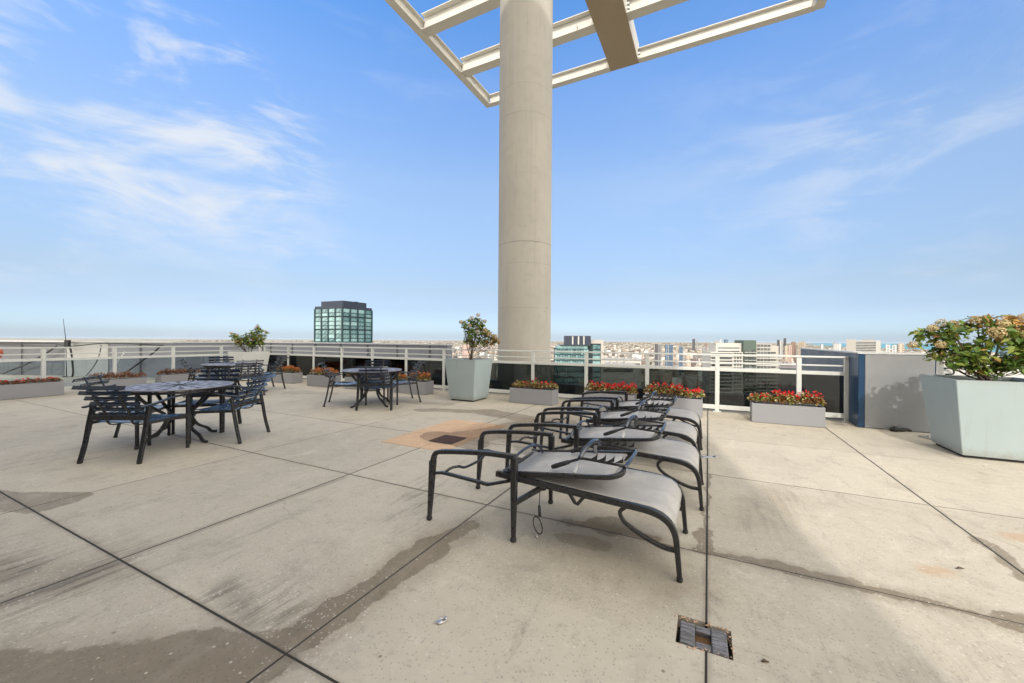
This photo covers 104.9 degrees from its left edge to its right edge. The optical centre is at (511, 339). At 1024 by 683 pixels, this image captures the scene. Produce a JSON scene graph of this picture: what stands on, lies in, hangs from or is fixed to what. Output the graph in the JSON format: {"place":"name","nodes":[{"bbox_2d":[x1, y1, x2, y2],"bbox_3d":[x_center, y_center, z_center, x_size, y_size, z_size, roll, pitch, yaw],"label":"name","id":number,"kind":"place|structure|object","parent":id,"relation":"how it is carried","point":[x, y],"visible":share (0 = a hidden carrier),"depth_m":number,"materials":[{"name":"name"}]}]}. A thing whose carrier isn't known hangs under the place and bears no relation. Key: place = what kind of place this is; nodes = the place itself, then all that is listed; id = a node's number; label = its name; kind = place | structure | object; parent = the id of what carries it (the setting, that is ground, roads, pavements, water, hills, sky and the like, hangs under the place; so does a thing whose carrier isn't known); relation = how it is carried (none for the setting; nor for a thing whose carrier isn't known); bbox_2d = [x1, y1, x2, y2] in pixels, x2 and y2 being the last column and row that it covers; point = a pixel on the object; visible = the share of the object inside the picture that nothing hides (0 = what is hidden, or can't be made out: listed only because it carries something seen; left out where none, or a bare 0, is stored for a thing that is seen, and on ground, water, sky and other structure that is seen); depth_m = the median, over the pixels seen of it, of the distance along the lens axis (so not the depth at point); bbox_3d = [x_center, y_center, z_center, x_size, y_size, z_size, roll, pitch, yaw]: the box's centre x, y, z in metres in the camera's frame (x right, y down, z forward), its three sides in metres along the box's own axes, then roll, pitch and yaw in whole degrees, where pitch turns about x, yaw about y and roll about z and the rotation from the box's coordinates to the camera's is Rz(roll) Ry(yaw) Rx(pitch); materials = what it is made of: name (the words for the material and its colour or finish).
{"place":"outdoors","nodes":[
{"label":"outdoors","id":0,"kind":"place"},
{"bbox_2d":[314,301,372,342],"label":"glass tower","id":1,"kind":"structure","parent":0,"point":[343,321],"depth_m":257.60,"materials":[{"name":"teal glass"}]},
{"bbox_2d":[0,338,832,364],"bbox_3d":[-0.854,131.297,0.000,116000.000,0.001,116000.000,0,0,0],"label":"ground","id":2,"kind":"structure","parent":0,"point":[93,339],"depth_m":26442.73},
{"bbox_2d":[554,336,602,363],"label":"stepped glass block","id":3,"kind":"structure","parent":2,"relation":"on","point":[579,343],"depth_m":210.56,"materials":[{"name":"glass"}]},
{"bbox_2d":[180,340,999,366],"bbox_3d":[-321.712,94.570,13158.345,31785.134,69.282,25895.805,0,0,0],"label":"distant city buildings","id":4,"kind":"structure","parent":2,"relation":"on","point":[646,347],"depth_m":4196.47,"materials":[{"name":"beige concrete"}]},
{"bbox_2d":[679,346,682,366],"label":"tower","id":5,"kind":"structure","parent":2,"relation":"on","point":[681,356],"depth_m":1453.96,"materials":[{"name":"glass"}]},
{"bbox_2d":[756,344,779,369],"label":"gridded apartment block","id":6,"kind":"structure","parent":2,"relation":"on","point":[765,349],"depth_m":300.28,"materials":[{"name":"concrete"}]},
{"bbox_2d":[780,340,782,358],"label":"tower","id":7,"kind":"structure","parent":2,"relation":"on","point":[781,347],"depth_m":2325.04,"materials":[{"name":"white concrete"}]},
{"bbox_2d":[778,361,795,369],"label":"hall","id":8,"kind":"structure","parent":2,"relation":"on","point":[786,367],"depth_m":319.65,"materials":[{"name":"concrete"}]},
{"bbox_2d":[846,339,880,351],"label":"striped office","id":9,"kind":"structure","parent":2,"relation":"on","point":[867,345],"depth_m":628.23,"materials":[{"name":"concrete"}]},
{"bbox_2d":[886,344,889,351],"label":"tower","id":10,"kind":"structure","parent":2,"relation":"on","point":[887,347],"depth_m":1305.22,"materials":[{"name":"white concrete"}]},
{"bbox_2d":[897,343,903,354],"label":"tower","id":11,"kind":"structure","parent":2,"relation":"on","point":[900,347],"depth_m":1106.23,"materials":[{"name":"beige concrete"}]},
{"bbox_2d":[462,345,468,357],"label":"tower","id":12,"kind":"structure","parent":0,"point":[464,352],"depth_m":1704.66,"materials":[{"name":"beige concrete"}]},
{"bbox_2d":[0,375,1023,682],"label":"terrace floor","id":13,"kind":"structure","parent":0,"point":[560,601],"depth_m":2.35,"materials":[{"name":"concrete"}]},
{"bbox_2d":[0,381,63,399],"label":"flower box","id":14,"kind":"object","parent":13,"relation":"on","point":[28,390],"visible":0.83,"depth_m":8.42,"materials":[{"name":"concrete"}]},
{"bbox_2d":[0,377,63,384],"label":"bedding flowers","id":15,"kind":"object","parent":14,"relation":"in","point":[35,380],"visible":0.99,"depth_m":8.47,"materials":[{"name":"brown plant"}]},
{"bbox_2d":[0,340,64,375],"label":"parapet wall","id":16,"kind":"structure","parent":13,"relation":"on","point":[55,368],"depth_m":13.35,"materials":[{"name":"grey concrete"}]},
{"bbox_2d":[2,345,57,373],"bbox_3d":[-16.154,0.671,13.159,2.134,0.989,0.081,0,0,7],"label":"cable","id":17,"kind":"object","parent":16,"relation":"attached to","point":[28,362],"visible":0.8,"depth_m":13.13,"materials":[{"name":"black rubber"}]},
{"bbox_2d":[0,343,163,346],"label":"cable","id":18,"kind":"object","parent":16,"relation":"attached to","point":[80,345],"visible":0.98,"depth_m":12.85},
{"bbox_2d":[86,345,101,375],"bbox_3d":[-13.654,0.674,12.836,0.520,1.028,0.033,0,0,2],"label":"cable","id":19,"kind":"object","parent":18,"relation":"hanging from","point":[96,361],"visible":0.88,"depth_m":12.83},
{"bbox_2d":[63,319,70,375],"bbox_3d":[-14.624,0.245,12.910,0.205,1.881,0.080,0,0,0],"label":"antenna","id":20,"kind":"object","parent":13,"relation":"on","point":[67,342],"visible":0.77,"depth_m":12.89,"materials":[{"name":"black metal"}]},
{"bbox_2d":[62,346,73,376],"bbox_3d":[-14.431,0.725,12.791,0.351,1.040,0.072,0,0,0],"label":"cable","id":21,"kind":"object","parent":13,"relation":"on","point":[72,363],"visible":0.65,"depth_m":12.78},
{"bbox_2d":[63,341,108,375],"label":"parapet pier","id":22,"kind":"structure","parent":13,"relation":"on","point":[82,367],"depth_m":13.02,"materials":[{"name":"beige concrete"}]},
{"bbox_2d":[87,377,146,390],"bbox_3d":[-9.474,1.084,9.452,0.320,0.301,0.970,0,0,26],"label":"flower box","id":23,"kind":"object","parent":13,"relation":"on","point":[128,381],"visible":0.38,"depth_m":9.46,"materials":[{"name":"concrete"}]},
{"bbox_2d":[89,370,145,379],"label":"bedding flowers","id":24,"kind":"object","parent":23,"relation":"in","point":[117,375],"visible":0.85,"depth_m":9.46,"materials":[{"name":"brown plant"}]},
{"bbox_2d":[72,375,174,445],"bbox_3d":[-4.816,0.855,4.898,0.781,0.827,0.657,0,0,-20],"label":"patio chair","id":25,"kind":"object","parent":13,"relation":"on","point":[149,397],"visible":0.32,"depth_m":4.90,"materials":[{"name":"grey metal"}]},
{"bbox_2d":[71,384,190,463],"bbox_3d":[-4.136,0.860,4.284,0.657,0.827,0.781,0,0,0],"label":"patio chair","id":26,"kind":"object","parent":13,"relation":"on","point":[146,418],"visible":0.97,"depth_m":4.12,"materials":[{"name":"grey metal"}]},
{"bbox_2d":[0,345,261,389],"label":"railing","id":27,"kind":"object","parent":13,"relation":"on","point":[43,359],"visible":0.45,"depth_m":10.00,"materials":[{"name":"white metal"}]},
{"bbox_2d":[108,341,173,377],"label":"parapet wall","id":28,"kind":"structure","parent":13,"relation":"on","point":[150,367],"depth_m":12.83,"materials":[{"name":"grey concrete"}]},
{"bbox_2d":[122,345,161,375],"bbox_3d":[-11.952,0.673,12.683,1.547,1.035,0.067,0,0,10],"label":"cable","id":29,"kind":"object","parent":28,"relation":"attached to","point":[138,363],"visible":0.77,"depth_m":12.67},
{"bbox_2d":[119,381,233,449],"bbox_3d":[-4.226,0.916,5.000,1.120,0.714,1.120,0,0,-29],"label":"patio table","id":30,"kind":"object","parent":13,"relation":"on","point":[163,388],"visible":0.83,"depth_m":4.87,"materials":[{"name":"grey metal"}]},
{"bbox_2d":[155,372,202,382],"bbox_3d":[-9.167,1.086,10.852,0.320,0.301,0.950,0,0,27],"label":"flower box","id":31,"kind":"object","parent":13,"relation":"on","point":[171,377],"visible":0.38,"depth_m":10.62,"materials":[{"name":"concrete"}]},
{"bbox_2d":[156,368,200,374],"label":"bedding flowers","id":32,"kind":"object","parent":31,"relation":"in","point":[171,371],"visible":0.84,"depth_m":10.68,"materials":[{"name":"brown plant"}]},
{"bbox_2d":[177,359,222,396],"bbox_3d":[-7.105,0.840,8.968,0.781,0.827,0.657,0,0,-30],"label":"patio chair","id":33,"kind":"object","parent":13,"relation":"on","point":[192,374],"visible":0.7,"depth_m":8.88,"materials":[{"name":"grey metal"}]},
{"bbox_2d":[167,369,241,435],"bbox_3d":[-4.367,0.858,5.674,0.657,0.827,0.781,0,0,-14],"label":"patio chair","id":34,"kind":"object","parent":13,"relation":"on","point":[206,403],"visible":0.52,"depth_m":5.81,"materials":[{"name":"grey metal"}]},
{"bbox_2d":[173,342,260,373],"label":"parapet wall","id":35,"kind":"structure","parent":13,"relation":"on","point":[196,362],"depth_m":13.39,"materials":[{"name":"grey concrete"}]},
{"bbox_2d":[206,356,239,382],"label":"patio chair","id":36,"kind":"object","parent":13,"relation":"on","point":[227,359],"visible":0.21,"depth_m":10.12,"materials":[{"name":"grey metal"}]},
{"bbox_2d":[201,362,254,391],"bbox_3d":[-6.606,0.901,9.250,1.120,0.714,1.120,0,0,38],"label":"patio table","id":37,"kind":"object","parent":13,"relation":"on","point":[211,366],"visible":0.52,"depth_m":8.94,"materials":[{"name":"grey metal"}]},
{"bbox_2d":[190,374,275,443],"bbox_3d":[-3.599,0.863,5.141,0.781,0.827,0.657,0,0,-2],"label":"patio chair","id":38,"kind":"object","parent":13,"relation":"on","point":[232,407],"visible":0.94,"depth_m":5.03,"materials":[{"name":"grey metal"}]},
{"bbox_2d":[224,359,265,397],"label":"patio chair","id":39,"kind":"object","parent":13,"relation":"on","point":[251,374],"visible":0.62,"depth_m":8.78,"materials":[{"name":"grey metal"}]},
{"bbox_2d":[228,351,269,380],"bbox_3d":[-8.226,0.804,12.311,0.819,0.885,0.819,0,0,26],"label":"planter","id":40,"kind":"object","parent":13,"relation":"on","point":[249,355],"visible":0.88,"depth_m":12.08,"materials":[{"name":"white paint"}]},
{"bbox_2d":[228,324,269,351],"bbox_3d":[-8.239,-0.034,12.294,1.260,0.935,0.424,0,0,0],"label":"potted plant","id":41,"kind":"object","parent":40,"relation":"on","point":[257,337],"visible":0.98,"depth_m":12.27,"materials":[{"name":"green plant"}]},
{"bbox_2d":[247,356,288,388],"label":"patio chair","id":42,"kind":"object","parent":13,"relation":"on","point":[273,366],"visible":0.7,"depth_m":10.26,"materials":[{"name":"grey metal"}]},
{"bbox_2d":[271,372,302,383],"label":"flower box","id":43,"kind":"object","parent":13,"relation":"on","point":[292,377],"visible":0.81,"depth_m":11.41,"materials":[{"name":"concrete"}]},
{"bbox_2d":[276,365,301,371],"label":"bedding flowers","id":44,"kind":"object","parent":43,"relation":"in","point":[290,368],"visible":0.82,"depth_m":11.50,"materials":[{"name":"orange plant"}]},
{"bbox_2d":[307,374,340,387],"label":"flower box","id":45,"kind":"object","parent":13,"relation":"on","point":[320,380],"visible":0.73,"depth_m":10.65,"materials":[{"name":"concrete"}]},
{"bbox_2d":[310,367,338,375],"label":"bedding flowers","id":46,"kind":"object","parent":45,"relation":"in","point":[319,371],"visible":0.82,"depth_m":10.73,"materials":[{"name":"orange plant"}]},
{"bbox_2d":[318,362,361,406],"bbox_3d":[-3.441,0.864,7.865,0.781,0.827,0.657,0,0,-16],"label":"patio chair","id":47,"kind":"object","parent":13,"relation":"on","point":[347,384],"visible":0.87,"depth_m":7.83,"materials":[{"name":"grey metal"}]},
{"bbox_2d":[261,342,453,358],"bbox_3d":[-5.734,0.703,13.402,8.753,1.220,0.350,0,0,26],"label":"railing","id":48,"kind":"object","parent":13,"relation":"on","point":[305,350],"depth_m":12.79,"materials":[{"name":"white metal"}]},
{"bbox_2d":[344,376,379,389],"bbox_3d":[-3.901,1.120,10.232,0.900,0.301,0.340,0,0,27],"label":"flower box","id":49,"kind":"object","parent":13,"relation":"on","point":[349,379],"visible":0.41,"depth_m":10.18,"materials":[{"name":"concrete"}]},
{"bbox_2d":[341,368,401,407],"bbox_3d":[-2.756,0.926,7.750,1.120,0.714,1.120,0,0,-11],"label":"patio table","id":50,"kind":"object","parent":13,"relation":"on","point":[353,371],"visible":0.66,"depth_m":7.59,"materials":[{"name":"grey metal"}]},
{"bbox_2d":[355,365,398,410],"bbox_3d":[-2.529,0.870,7.383,0.657,0.827,0.781,0,0,-6],"label":"patio chair","id":51,"kind":"object","parent":13,"relation":"on","point":[366,384],"visible":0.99,"depth_m":7.20,"materials":[{"name":"grey metal"}]},
{"bbox_2d":[362,360,391,399],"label":"patio chair","id":52,"kind":"object","parent":13,"relation":"on","point":[371,363],"visible":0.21,"depth_m":8.68,"materials":[{"name":"grey metal"}]},
{"bbox_2d":[383,361,425,403],"bbox_3d":[-2.249,0.872,8.285,0.781,0.827,0.657,0,0,-29],"label":"patio chair","id":53,"kind":"object","parent":13,"relation":"on","point":[407,382],"visible":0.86,"depth_m":8.29,"materials":[{"name":"grey metal"}]},
{"bbox_2d":[393,379,433,394],"bbox_3d":[-2.384,1.130,9.510,0.960,0.301,0.340,0,0,26],"label":"flower box","id":54,"kind":"object","parent":13,"relation":"on","point":[426,387],"visible":0.84,"depth_m":9.32,"materials":[{"name":"concrete"}]},
{"bbox_2d":[395,370,430,380],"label":"bedding flowers","id":55,"kind":"object","parent":54,"relation":"in","point":[423,377],"visible":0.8,"depth_m":9.42,"materials":[{"name":"orange plant"}]},
{"bbox_2d":[436,616,446,623],"bbox_3d":[-0.324,1.291,1.811,0.056,0.014,0.033,0,0,-34],"label":"shackle","id":56,"kind":"object","parent":13,"relation":"on","point":[440,621],"visible":1,"depth_m":1.81,"materials":[{"name":"silver metal"}]},
{"bbox_2d":[381,419,506,450],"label":"terracotta paving","id":57,"kind":"structure","parent":13,"relation":"on","point":[467,430],"depth_m":5.41,"materials":[{"name":"concrete"}]},
{"bbox_2d":[429,435,465,443],"bbox_3d":[-0.828,1.288,5.102,0.350,0.011,0.350,0,0,26],"label":"floor drain","id":58,"kind":"object","parent":57,"relation":"in","point":[447,439],"visible":1,"depth_m":5.07,"materials":[{"name":"metal"}]},
{"bbox_2d":[445,358,492,401],"bbox_3d":[-0.937,0.851,8.576,0.759,0.885,0.759,0,0,27],"label":"planter","id":59,"kind":"object","parent":13,"relation":"on","point":[468,380],"visible":0.99,"depth_m":8.31,"materials":[{"name":"plastic"}]},
{"bbox_2d":[459,313,499,359],"bbox_3d":[-0.706,-0.050,8.589,0.936,1.057,0.457,0,0,0],"label":"hydrangea","id":60,"kind":"object","parent":59,"relation":"on","point":[482,341],"visible":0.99,"depth_m":8.54,"materials":[{"name":"green plant"}]},
{"bbox_2d":[0,378,1023,682],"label":"joint","id":61,"kind":"object","parent":13,"relation":"in","point":[436,542],"visible":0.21,"depth_m":2.35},
{"bbox_2d":[510,387,557,405],"bbox_3d":[0.448,1.148,8.120,0.950,0.301,0.340,0,0,26],"label":"flower box","id":62,"kind":"object","parent":13,"relation":"on","point":[540,396],"visible":0.9,"depth_m":7.96,"materials":[{"name":"concrete"}]},
{"bbox_2d":[511,378,558,388],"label":"bedding flowers","id":63,"kind":"object","parent":62,"relation":"in","point":[534,384],"visible":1,"depth_m":8.07,"materials":[{"name":"red plant"}]},
{"bbox_2d":[263,345,848,421],"bbox_3d":[-1.456,0.758,9.886,15.620,1.065,0.120,0,0,27],"label":"railing","id":64,"kind":"object","parent":13,"relation":"on","point":[734,388],"visible":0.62,"depth_m":7.89,"materials":[{"name":"white metal"}]},
{"bbox_2d":[426,430,687,582],"bbox_3d":[0.297,0.984,2.765,1.698,0.636,0.712,0,0,26],"label":"sun lounger","id":65,"kind":"object","parent":13,"relation":"on","point":[595,474],"visible":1,"depth_m":2.53,"materials":[{"name":"grey fabric"}]},
{"bbox_2d":[533,492,542,537],"bbox_3d":[0.169,1.133,2.572,0.072,0.325,0.023,0,0,23],"label":"snap hook","id":66,"kind":"object","parent":65,"relation":"hanging from","point":[539,510],"visible":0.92,"depth_m":2.56,"materials":[{"name":"grey metal"}]},
{"bbox_2d":[505,411,703,510],"bbox_3d":[0.841,0.988,3.654,1.698,0.636,0.712,0,0,26],"label":"sun lounger","id":67,"kind":"object","parent":13,"relation":"on","point":[659,448],"visible":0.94,"depth_m":3.47,"materials":[{"name":"grey fabric"}]},
{"bbox_2d":[583,390,636,409],"bbox_3d":[1.858,1.158,7.473,0.930,0.301,0.340,0,0,27],"label":"flower box","id":68,"kind":"object","parent":13,"relation":"on","point":[632,396],"visible":0.38,"depth_m":7.38,"materials":[{"name":"concrete"}]},
{"bbox_2d":[584,380,638,394],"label":"bedding flowers","id":69,"kind":"object","parent":68,"relation":"in","point":[610,387],"visible":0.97,"depth_m":7.43,"materials":[{"name":"red plant"}]},
{"bbox_2d":[540,399,700,454],"bbox_3d":[1.228,0.990,4.520,1.698,0.636,0.712,0,0,27],"label":"sun lounger","id":70,"kind":"object","parent":13,"relation":"on","point":[681,430],"visible":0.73,"depth_m":4.39,"materials":[{"name":"grey fabric"}]},
{"bbox_2d":[565,391,702,449],"bbox_3d":[1.645,0.993,5.333,1.698,0.636,0.712,0,0,26],"label":"sun lounger","id":71,"kind":"object","parent":13,"relation":"on","point":[682,415],"visible":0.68,"depth_m":5.21,"materials":[{"name":"grey fabric"}]},
{"bbox_2d":[643,394,702,416],"bbox_3d":[2.873,1.164,7.045,0.970,0.301,0.340,0,0,26],"label":"flower box","id":72,"kind":"object","parent":13,"relation":"on","point":[694,404],"visible":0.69,"depth_m":6.79,"materials":[{"name":"concrete"}]},
{"bbox_2d":[643,382,705,397],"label":"bedding flowers","id":73,"kind":"object","parent":72,"relation":"in","point":[681,391],"visible":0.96,"depth_m":6.97,"materials":[{"name":"red plant"}]},
{"bbox_2d":[674,615,733,658],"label":"floor drain","id":74,"kind":"structure","parent":13,"relation":"in","point":[706,640],"depth_m":1.73,"materials":[{"name":"metal"}]},
{"bbox_2d":[701,455,716,457],"bbox_3d":[2.209,1.306,4.403,0.160,0.016,0.056,0,0,2],"label":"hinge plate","id":75,"kind":"object","parent":13,"relation":"on","point":[713,456],"visible":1,"depth_m":4.39,"materials":[{"name":"silver metal"}]},
{"bbox_2d":[750,400,824,427],"bbox_3d":[4.377,1.174,6.295,0.950,0.301,0.340,0,0,27],"label":"flower box","id":76,"kind":"object","parent":13,"relation":"on","point":[809,415],"visible":0.96,"depth_m":6.16,"materials":[{"name":"concrete"}]},
{"bbox_2d":[747,390,826,405],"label":"bedding flowers","id":77,"kind":"object","parent":76,"relation":"in","point":[802,398],"visible":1,"depth_m":6.21,"materials":[{"name":"red plant"}]},
{"bbox_2d":[800,348,943,432],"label":"wall","id":78,"kind":"structure","parent":13,"relation":"on","point":[885,390],"depth_m":5.86,"materials":[{"name":"white paint"}]},
{"bbox_2d":[890,426,911,431],"bbox_3d":[5.678,1.306,5.740,0.300,0.082,0.100,0,0,0],"label":"black knob","id":79,"kind":"object","parent":78,"relation":"attached to","point":[895,429],"visible":0.98,"depth_m":5.72,"materials":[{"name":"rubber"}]},
{"bbox_2d":[918,435,930,439],"bbox_3d":[5.813,1.323,5.277,0.420,0.030,0.300,0,0,4],"label":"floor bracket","id":80,"kind":"object","parent":13,"relation":"on","point":[926,436],"visible":0.19,"depth_m":5.36,"materials":[{"name":"grey metal"}]},
{"bbox_2d":[919,374,1023,462],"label":"planter","id":81,"kind":"object","parent":13,"relation":"on","point":[968,417],"visible":0.97,"depth_m":4.38,"materials":[{"name":"concrete"}]},
{"bbox_2d":[906,313,1023,380],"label":"hydrangea","id":82,"kind":"object","parent":81,"relation":"on","point":[1002,331],"visible":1,"depth_m":4.55,"materials":[{"name":"green plant"}]},
{"bbox_2d":[944,361,1023,377],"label":"boundary wall","id":83,"kind":"structure","parent":13,"relation":"on","point":[949,371],"depth_m":5.68,"materials":[{"name":"concrete"}]},
{"bbox_2d":[0,0,1023,343],"label":"sky","id":84,"kind":"structure","parent":0,"point":[837,172],"materials":[{"name":"blue"}]},
{"bbox_2d":[184,340,997,363],"bbox_3d":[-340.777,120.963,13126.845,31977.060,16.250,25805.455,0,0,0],"label":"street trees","id":85,"kind":"object","parent":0,"point":[562,342],"visible":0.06,"depth_m":12653.98,"materials":[{"name":"plant"}]},
{"bbox_2d":[603,361,635,364],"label":"warehouse","id":86,"kind":"structure","parent":0,"point":[621,363],"depth_m":262.99,"materials":[{"name":"concrete"}]},
{"bbox_2d":[603,357,641,364],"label":"warehouse","id":87,"kind":"structure","parent":0,"point":[636,362],"depth_m":329.62,"materials":[{"name":"concrete"}]},
{"bbox_2d":[655,344,657,365],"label":"tower","id":88,"kind":"structure","parent":0,"point":[656,355],"depth_m":1501.45,"materials":[{"name":"grey concrete"}]},
{"bbox_2d":[658,344,661,365],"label":"tower","id":89,"kind":"structure","parent":0,"point":[659,351],"depth_m":1512.95,"materials":[{"name":"beige concrete"}]},
{"bbox_2d":[665,344,667,365],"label":"tower","id":90,"kind":"structure","parent":0,"point":[666,351],"depth_m":1401.76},
{"bbox_2d":[669,344,672,365],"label":"tower","id":91,"kind":"structure","parent":0,"point":[670,351],"depth_m":1408.35,"materials":[{"name":"blue glass"}]},
{"bbox_2d":[692,339,694,350],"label":"tower","id":92,"kind":"structure","parent":0,"point":[693,344],"depth_m":5206.84,"materials":[{"name":"grey concrete"}]},
{"bbox_2d":[702,343,742,382],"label":"balcony building","id":93,"kind":"structure","parent":0,"point":[724,348],"depth_m":304.13,"materials":[{"name":"white concrete"}]},
{"bbox_2d":[734,340,755,368],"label":"green slab tower","id":94,"kind":"structure","parent":0,"point":[748,347],"depth_m":300.87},
{"bbox_2d":[784,346,787,360],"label":"tower","id":95,"kind":"structure","parent":0,"point":[786,351],"depth_m":2104.06,"materials":[{"name":"beige concrete"}]},
{"bbox_2d":[788,345,791,362],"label":"tower","id":96,"kind":"structure","parent":0,"point":[789,353],"depth_m":2155.75,"materials":[{"name":"beige concrete"}]},
{"bbox_2d":[791,341,795,361],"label":"tower","id":97,"kind":"structure","parent":0,"point":[793,343],"depth_m":2408.12,"materials":[{"name":"beige concrete"}]},
{"bbox_2d":[798,342,800,355],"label":"tower","id":98,"kind":"structure","parent":0,"point":[799,349],"depth_m":2355.57,"materials":[{"name":"beige concrete"}]},
{"bbox_2d":[834,343,840,349],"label":"tower","id":99,"kind":"structure","parent":0,"point":[837,346],"depth_m":2514.10,"materials":[{"name":"white concrete"}]},
{"bbox_2d":[892,345,896,354],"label":"tower","id":100,"kind":"structure","parent":0,"point":[894,348],"depth_m":1254.61,"materials":[{"name":"white concrete"}]},
{"bbox_2d":[809,343,999,351],"bbox_3d":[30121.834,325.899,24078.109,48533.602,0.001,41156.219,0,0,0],"label":"lake","id":101,"kind":"structure","parent":0,"point":[929,347],"depth_m":14566.84,"materials":[{"name":"liquid"}]},
{"bbox_2d":[1000,338,1011,356],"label":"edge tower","id":102,"kind":"structure","parent":0,"point":[1004,351],"depth_m":270.61,"materials":[{"name":"grey concrete"}]},
{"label":"tower block","id":103,"kind":"object","parent":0,"visible":0},
{"bbox_2d":[498,0,552,361],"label":"column","id":104,"kind":"structure","parent":103,"relation":"on","point":[525,179],"depth_m":9.69,"materials":[{"name":"concrete"}]},
{"bbox_2d":[385,0,826,107],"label":"canopy","id":105,"kind":"object","parent":104,"relation":"on","point":[611,23],"visible":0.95,"depth_m":19.79,"materials":[{"name":"beige metal"}]}
]}

